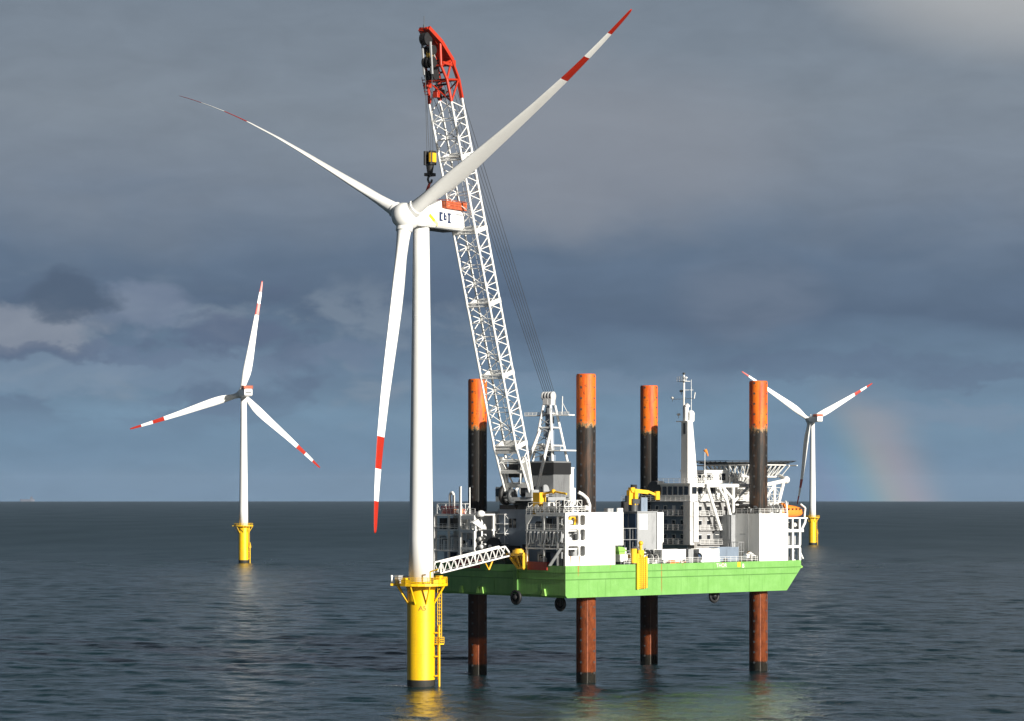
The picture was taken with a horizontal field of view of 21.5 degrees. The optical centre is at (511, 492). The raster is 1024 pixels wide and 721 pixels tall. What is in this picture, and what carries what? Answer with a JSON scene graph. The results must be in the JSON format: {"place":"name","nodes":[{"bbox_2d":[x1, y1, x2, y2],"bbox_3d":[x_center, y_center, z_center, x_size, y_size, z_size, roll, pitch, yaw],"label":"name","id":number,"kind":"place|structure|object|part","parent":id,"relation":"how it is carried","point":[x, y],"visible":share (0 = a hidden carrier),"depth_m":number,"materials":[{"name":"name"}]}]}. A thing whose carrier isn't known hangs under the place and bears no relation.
{"place":"outdoors","nodes":[
{"label":"outdoors","id":0,"kind":"place"},
{"bbox_2d":[0,501,1023,720],"bbox_3d":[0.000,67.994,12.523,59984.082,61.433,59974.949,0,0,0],"label":"sea","id":1,"kind":"structure","parent":0,"point":[178,611],"depth_m":753.61,"materials":[{"name":"grey liquid"}]},
{"bbox_2d":[20,496,34,500],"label":"cargo ship","id":2,"kind":"object","parent":1,"relation":"on","point":[31,498],"visible":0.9,"depth_m":22491.63},
{"bbox_2d":[130,281,319,562],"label":"wind turbine","id":3,"kind":"object","parent":1,"relation":"in","point":[243,393],"visible":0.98,"depth_m":1459.39,"materials":[{"name":"metal"}]},
{"bbox_2d":[181,9,631,686],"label":"wind turbine","id":4,"kind":"object","parent":1,"relation":"in","point":[423,215],"visible":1,"depth_m":523.96,"materials":[{"name":"grey metal"}]},
{"bbox_2d":[434,373,807,682],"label":"jack up vessel","id":5,"kind":"object","parent":1,"relation":"on","point":[567,547],"visible":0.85,"depth_m":562.99,"materials":[{"name":"paint"}]},
{"bbox_2d":[434,546,528,573],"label":"gangway","id":6,"kind":"object","parent":5,"relation":"attached to","point":[514,557],"visible":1,"depth_m":537.96,"materials":[{"name":"metal"}]},
{"bbox_2d":[418,25,575,508],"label":"crane","id":7,"kind":"object","parent":5,"relation":"on","point":[547,472],"visible":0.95,"depth_m":542.60,"materials":[{"name":"metal"}]},
{"bbox_2d":[424,150,435,182],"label":"hook block","id":8,"kind":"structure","parent":7,"relation":"hanging from","point":[430,159],"depth_m":524.95,"materials":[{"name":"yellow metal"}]},
{"bbox_2d":[533,489,566,513],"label":"crane","id":9,"kind":"object","parent":5,"relation":"on","point":[539,497],"visible":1,"depth_m":539.17,"materials":[{"name":"yellow metal"}]},
{"bbox_2d":[615,546,629,563],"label":"workboat crate","id":10,"kind":"object","parent":5,"relation":"on","point":[621,556],"visible":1,"depth_m":543.83,"materials":[{"name":"metal"}]},
{"bbox_2d":[631,541,647,588],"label":"boarding ladder","id":11,"kind":"object","parent":5,"relation":"attached to","point":[639,558],"visible":1,"depth_m":544.57,"materials":[{"name":"yellow metal"}]},
{"bbox_2d":[621,485,659,510],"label":"knuckle crane","id":12,"kind":"object","parent":5,"relation":"on","point":[634,501],"visible":0.99,"depth_m":565.16,"materials":[{"name":"metal"}]},
{"bbox_2d":[653,549,685,562],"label":"container","id":13,"kind":"object","parent":5,"relation":"on","point":[669,554],"visible":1,"depth_m":553.37,"materials":[{"name":"grey metal"}]},
{"bbox_2d":[686,549,692,562],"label":"tool locker","id":14,"kind":"object","parent":5,"relation":"on","point":[689,552],"visible":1,"depth_m":557.32,"materials":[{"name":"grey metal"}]},
{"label":"door","id":15,"kind":"part","parent":14,"relation":"part of","materials":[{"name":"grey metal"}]},
{"bbox_2d":[693,548,718,561],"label":"container","id":16,"kind":"object","parent":5,"relation":"on","point":[708,553],"visible":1,"depth_m":560.93,"materials":[{"name":"grey metal"}]},
{"bbox_2d":[709,547,738,561],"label":"container","id":17,"kind":"object","parent":5,"relation":"on","point":[724,552],"visible":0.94,"depth_m":566.87,"materials":[{"name":"metal"}]},
{"bbox_2d":[779,503,802,516],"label":"lifeboat","id":18,"kind":"object","parent":5,"relation":"on","point":[794,511],"visible":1,"depth_m":577.95,"materials":[{"name":"orange plastic"}]},
{"bbox_2d":[741,371,871,544],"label":"wind turbine","id":19,"kind":"object","parent":1,"relation":"in","point":[810,430],"visible":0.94,"depth_m":1967.99,"materials":[{"name":"metal"}]},
{"bbox_2d":[0,0,1023,501],"label":"sky","id":20,"kind":"structure","parent":0,"point":[821,202],"materials":[{"name":"grey"}]},
{"bbox_2d":[649,554,658,563],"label":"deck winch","id":21,"kind":"object","parent":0,"point":[654,561],"visible":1,"depth_m":549.43,"materials":[{"name":"white metal"}]},
{"bbox_2d":[693,553,701,562],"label":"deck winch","id":22,"kind":"object","parent":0,"point":[697,560],"visible":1,"depth_m":557.66,"materials":[{"name":"white metal"}]},
{"bbox_2d":[743,551,749,559],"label":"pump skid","id":23,"kind":"object","parent":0,"point":[747,555],"visible":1,"depth_m":567.57,"materials":[{"name":"white metal"}]},
{"bbox_2d":[748,552,755,560],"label":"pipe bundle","id":24,"kind":"object","parent":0,"point":[752,555],"visible":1,"depth_m":569.05,"materials":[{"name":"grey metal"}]}
]}

